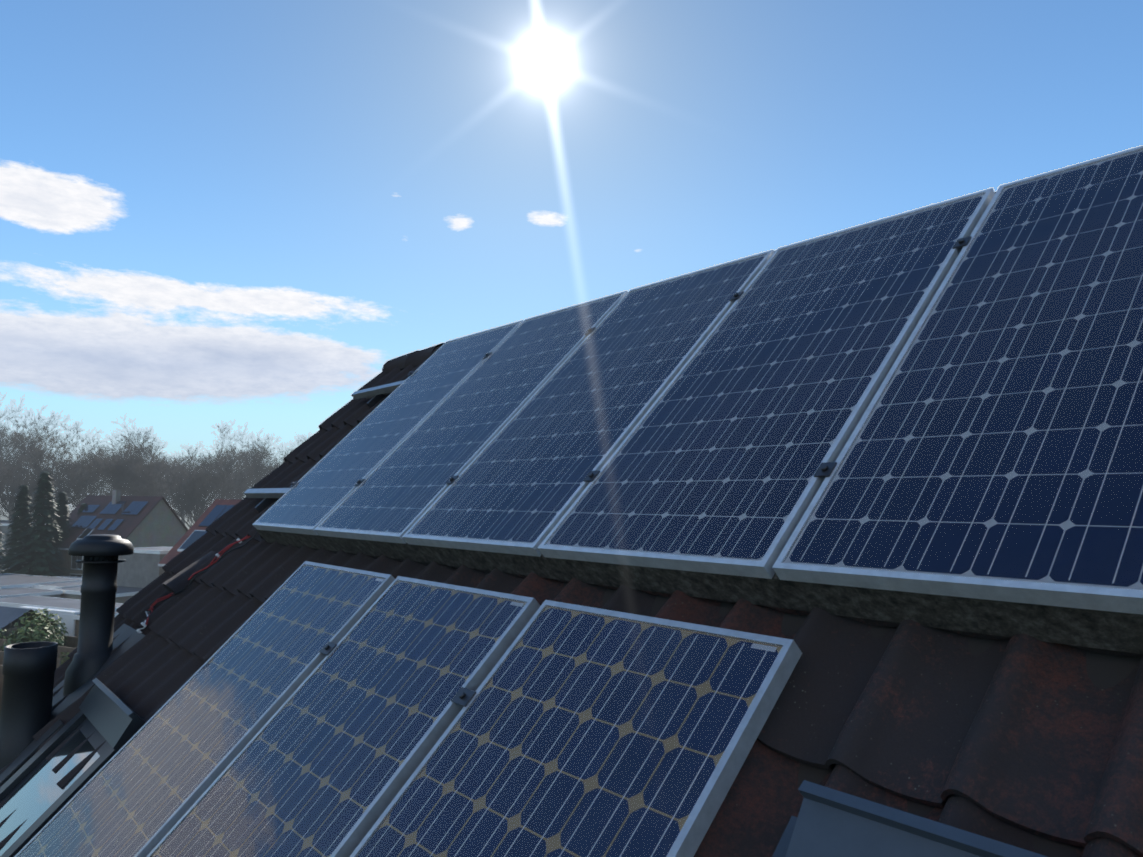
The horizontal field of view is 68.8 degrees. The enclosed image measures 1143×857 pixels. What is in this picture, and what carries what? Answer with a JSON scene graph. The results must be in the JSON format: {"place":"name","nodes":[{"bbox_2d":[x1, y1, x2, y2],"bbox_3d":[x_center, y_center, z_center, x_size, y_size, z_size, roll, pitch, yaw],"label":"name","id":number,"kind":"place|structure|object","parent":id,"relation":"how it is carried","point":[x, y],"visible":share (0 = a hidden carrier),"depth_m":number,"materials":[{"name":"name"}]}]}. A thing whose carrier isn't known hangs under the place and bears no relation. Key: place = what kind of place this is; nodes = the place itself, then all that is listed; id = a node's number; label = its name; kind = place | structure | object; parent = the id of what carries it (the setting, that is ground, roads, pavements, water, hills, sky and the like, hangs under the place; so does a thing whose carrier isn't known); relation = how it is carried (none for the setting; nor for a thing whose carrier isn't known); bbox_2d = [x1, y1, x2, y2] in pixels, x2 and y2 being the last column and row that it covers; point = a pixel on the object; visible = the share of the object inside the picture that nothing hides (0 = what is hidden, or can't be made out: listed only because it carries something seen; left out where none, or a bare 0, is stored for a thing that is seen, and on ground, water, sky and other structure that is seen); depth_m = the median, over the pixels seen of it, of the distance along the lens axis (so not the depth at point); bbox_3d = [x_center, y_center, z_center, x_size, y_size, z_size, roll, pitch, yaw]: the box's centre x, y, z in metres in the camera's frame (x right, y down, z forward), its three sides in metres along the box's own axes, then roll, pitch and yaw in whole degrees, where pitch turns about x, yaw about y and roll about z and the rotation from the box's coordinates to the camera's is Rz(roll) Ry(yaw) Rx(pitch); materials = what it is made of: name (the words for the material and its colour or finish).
{"place":"outdoors","nodes":[
{"label":"outdoors","id":0,"kind":"place"},
{"bbox_2d":[59,652,68,664],"bbox_3d":[-23.518,11.437,40.064,1.554,1.731,2.100,-3,-7,38],"label":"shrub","id":1,"kind":"object","parent":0,"point":[63,657],"visible":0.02,"depth_m":39.62,"materials":[{"name":"green plant"}]},
{"bbox_2d":[0,499,209,715],"bbox_3d":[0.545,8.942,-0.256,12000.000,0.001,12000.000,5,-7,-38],"label":"ground","id":2,"kind":"structure","parent":0,"point":[7,515],"depth_m":392.71,"materials":[{"name":"green plant"}]},
{"bbox_2d":[0,515,4,571],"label":"spruce","id":3,"kind":"object","parent":2,"relation":"on","point":[1,545],"visible":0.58,"depth_m":75.41,"materials":[{"name":"green plant"}]},
{"bbox_2d":[0,629,8,639],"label":"shrub","id":4,"kind":"object","parent":2,"relation":"on","point":[4,637],"visible":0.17,"depth_m":43.30,"materials":[{"name":"green plant"}]},
{"bbox_2d":[0,440,29,491],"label":"tree","id":5,"kind":"object","parent":2,"relation":"on","point":[6,471],"visible":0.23,"depth_m":123.53,"materials":[{"name":"brown plant"}]},
{"bbox_2d":[0,485,41,574],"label":"spruce","id":6,"kind":"object","parent":2,"relation":"on","point":[21,507],"visible":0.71,"depth_m":70.91,"materials":[{"name":"green plant"}]},
{"bbox_2d":[0,608,68,650],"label":"shrub","id":7,"kind":"object","parent":2,"relation":"on","point":[47,633],"visible":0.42,"depth_m":41.56,"materials":[{"name":"green plant"}]},
{"bbox_2d":[0,468,72,519],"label":"tree","id":8,"kind":"object","parent":2,"relation":"on","point":[13,490],"visible":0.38,"depth_m":102.13,"materials":[{"name":"brown plant"}]},
{"bbox_2d":[0,392,74,519],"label":"tree","id":9,"kind":"object","parent":2,"relation":"on","point":[6,442],"visible":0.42,"depth_m":143.88,"materials":[{"name":"brown plant"}]},
{"bbox_2d":[0,631,77,709],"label":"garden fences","id":10,"kind":"object","parent":2,"relation":"on","point":[71,644],"visible":0.08,"depth_m":40.03,"materials":[{"name":"brown wood"}]},
{"bbox_2d":[8,471,70,576],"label":"spruce","id":11,"kind":"object","parent":2,"relation":"on","point":[41,533],"visible":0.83,"depth_m":70.03,"materials":[{"name":"green plant"}]},
{"bbox_2d":[0,606,79,638],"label":"building","id":12,"kind":"structure","parent":2,"relation":"on","point":[8,615],"depth_m":46.13,"materials":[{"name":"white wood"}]},
{"bbox_2d":[45,491,72,576],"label":"spruce","id":13,"kind":"object","parent":2,"relation":"on","point":[63,511],"visible":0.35,"depth_m":74.42,"materials":[{"name":"green plant"}]},
{"bbox_2d":[0,434,140,520],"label":"tree","id":14,"kind":"object","parent":2,"relation":"on","point":[36,469],"visible":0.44,"depth_m":104.85,"materials":[{"name":"brown plant"}]},
{"bbox_2d":[77,503,87,514],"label":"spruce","id":15,"kind":"object","parent":2,"relation":"on","point":[84,505],"visible":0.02,"depth_m":77.29,"materials":[{"name":"green plant"}]},
{"bbox_2d":[9,421,160,509],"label":"tree","id":16,"kind":"object","parent":2,"relation":"on","point":[78,456],"visible":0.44,"depth_m":115.65,"materials":[{"name":"brown plant"}]},
{"bbox_2d":[0,520,172,636],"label":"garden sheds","id":17,"kind":"object","parent":2,"relation":"on","point":[139,569],"visible":0.25,"depth_m":57.98,"materials":[{"name":"grey brick"}]},
{"bbox_2d":[61,436,118,499],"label":"tree","id":18,"kind":"object","parent":2,"relation":"on","point":[89,443],"visible":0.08,"depth_m":175.75,"materials":[{"name":"brown plant"}]},
{"bbox_2d":[42,490,187,576],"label":"house","id":19,"kind":"structure","parent":2,"relation":"on","point":[145,521],"depth_m":74.77,"materials":[{"name":"grey paint"}]},
{"bbox_2d":[63,429,176,496],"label":"tree","id":20,"kind":"object","parent":2,"relation":"on","point":[140,476],"visible":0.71,"depth_m":116.67,"materials":[{"name":"brown plant"}]},
{"bbox_2d":[75,414,168,495],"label":"tree","id":21,"kind":"object","parent":2,"relation":"on","point":[128,441],"visible":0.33,"depth_m":153.17,"materials":[{"name":"brown plant"}]},
{"bbox_2d":[98,451,197,500],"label":"tree","id":22,"kind":"object","parent":2,"relation":"on","point":[164,465],"visible":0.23,"depth_m":130.98,"materials":[{"name":"brown plant"}]},
{"bbox_2d":[154,451,231,523],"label":"tree","id":23,"kind":"object","parent":2,"relation":"on","point":[181,465],"visible":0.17,"depth_m":165.42,"materials":[{"name":"brown plant"}]},
{"bbox_2d":[149,441,250,527],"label":"tree","id":24,"kind":"object","parent":2,"relation":"on","point":[191,498],"visible":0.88,"depth_m":115.07,"materials":[{"name":"brown plant"}]},
{"bbox_2d":[157,443,254,522],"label":"tree","id":25,"kind":"object","parent":2,"relation":"on","point":[236,482],"visible":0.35,"depth_m":128.93,"materials":[{"name":"brown plant"}]},
{"bbox_2d":[201,423,282,501],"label":"tree","id":26,"kind":"object","parent":2,"relation":"on","point":[244,450],"visible":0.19,"depth_m":177.20,"materials":[{"name":"brown plant"}]},
{"bbox_2d":[240,472,266,495],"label":"tree","id":27,"kind":"object","parent":2,"relation":"on","point":[254,480],"visible":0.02,"depth_m":134.98,"materials":[{"name":"brown plant"}]},
{"bbox_2d":[224,435,291,498],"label":"tree","id":28,"kind":"object","parent":2,"relation":"on","point":[258,468],"visible":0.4,"depth_m":137.47,"materials":[{"name":"brown plant"}]},
{"bbox_2d":[260,436,300,476],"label":"tree","id":29,"kind":"object","parent":2,"relation":"on","point":[284,454],"visible":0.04,"depth_m":114.32,"materials":[{"name":"grey plant"}]},
{"bbox_2d":[280,432,311,464],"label":"tree","id":30,"kind":"object","parent":2,"relation":"on","point":[299,441],"visible":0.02,"depth_m":199.50,"materials":[{"name":"grey plant"}]},
{"bbox_2d":[158,499,240,565],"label":"house","id":31,"kind":"structure","parent":0,"point":[215,510],"depth_m":57.64,"materials":[{"name":"brown brick"}]},
{"bbox_2d":[0,0,1142,499],"label":"sky","id":32,"kind":"structure","parent":0,"point":[238,213],"materials":[{"name":"blue"}]},
{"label":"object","id":33,"kind":"object","parent":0,"visible":0},
{"bbox_2d":[483,573,1140,856],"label":"roof deck","id":34,"kind":"structure","parent":33,"relation":"on","point":[1104,671],"depth_m":1.38,"materials":[{"name":"brown wood"}]},
{"bbox_2d":[0,678,145,856],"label":"roof window","id":35,"kind":"structure","parent":34,"relation":"in","point":[38,799],"depth_m":3.42,"materials":[{"name":"grey metal"}]},
{"bbox_2d":[0,534,145,785],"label":"flue pipes","id":36,"kind":"object","parent":34,"relation":"on","point":[29,700],"visible":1,"depth_m":4.22,"materials":[{"name":"black metal"}]},
{"bbox_2d":[162,551,216,593],"bbox_3d":[-2.141,0.788,4.691,0.200,0.300,0.085,-6,-53,51],"label":"vent tile","id":37,"kind":"object","parent":34,"relation":"on","point":[179,581],"visible":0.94,"depth_m":4.62,"materials":[{"name":"ceramic"}]},
{"bbox_2d":[14,561,394,856],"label":"solar panel","id":38,"kind":"object","parent":34,"relation":"on","point":[141,791],"visible":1,"depth_m":2.91,"materials":[{"name":"glass"}]},
{"bbox_2d":[146,576,539,856],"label":"solar panel","id":39,"kind":"object","parent":34,"relation":"on","point":[328,759],"visible":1,"depth_m":2.32,"materials":[{"name":"glass"}]},
{"bbox_2d":[0,360,1142,856],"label":"roof tiles","id":40,"kind":"object","parent":34,"relation":"on","point":[1018,740],"visible":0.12,"depth_m":1.51,"materials":[{"name":"brown tile"}]},
{"bbox_2d":[136,532,257,632],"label":"pv cables","id":41,"kind":"object","parent":40,"relation":"on","point":[171,594],"visible":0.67,"depth_m":4.58,"materials":[{"name":"rubber"}]},
{"bbox_2d":[350,600,801,856],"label":"solar panel","id":42,"kind":"object","parent":34,"relation":"on","point":[573,730],"visible":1,"depth_m":1.74,"materials":[{"name":"glass"}]},
{"bbox_2d":[382,191,996,372],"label":"ridge tiles","id":43,"kind":"object","parent":34,"relation":"on","point":[416,358],"visible":0.06,"depth_m":5.81,"materials":[{"name":"ceramic"}]},
{"bbox_2d":[244,236,1142,706],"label":"mounting rails","id":44,"kind":"object","parent":34,"relation":"on","point":[1094,628],"visible":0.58,"depth_m":1.82,"materials":[{"name":"silver metal"}]},
{"bbox_2d":[252,320,522,534],"bbox_3d":[-0.950,-0.030,4.428,0.808,1.580,0.039,-6,-53,51],"label":"solar panel","id":45,"kind":"object","parent":44,"relation":"attached to","point":[316,495],"visible":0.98,"depth_m":4.36,"materials":[{"name":"glass"}]},
{"bbox_2d":[314,291,627,543],"bbox_3d":[-0.430,-0.081,3.783,0.808,1.580,0.039,-6,-53,51],"label":"solar panel","id":46,"kind":"object","parent":44,"relation":"attached to","point":[398,491],"visible":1,"depth_m":3.69,"materials":[{"name":"glass"}]},
{"bbox_2d":[402,250,773,556],"bbox_3d":[0.090,-0.133,3.138,0.808,1.580,0.039,-6,-53,51],"label":"solar panel","id":47,"kind":"object","parent":44,"relation":"attached to","point":[518,486],"visible":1,"depth_m":3.03,"materials":[{"name":"glass"}]},
{"bbox_2d":[538,188,994,578],"bbox_3d":[0.609,-0.184,2.493,0.808,1.580,0.039,-6,-53,51],"label":"solar panel","id":48,"kind":"object","parent":44,"relation":"attached to","point":[741,431],"visible":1,"depth_m":2.36,"materials":[{"name":"glass"}]},
{"bbox_2d":[772,146,1142,614],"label":"solar panel","id":49,"kind":"object","parent":44,"relation":"attached to","point":[992,449],"visible":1,"depth_m":1.74,"materials":[{"name":"glass"}]},
{"bbox_2d":[772,780,1047,856],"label":"roof window","id":50,"kind":"structure","parent":34,"relation":"in","point":[828,822],"depth_m":1.24,"materials":[{"name":"grey metal"}]}
]}

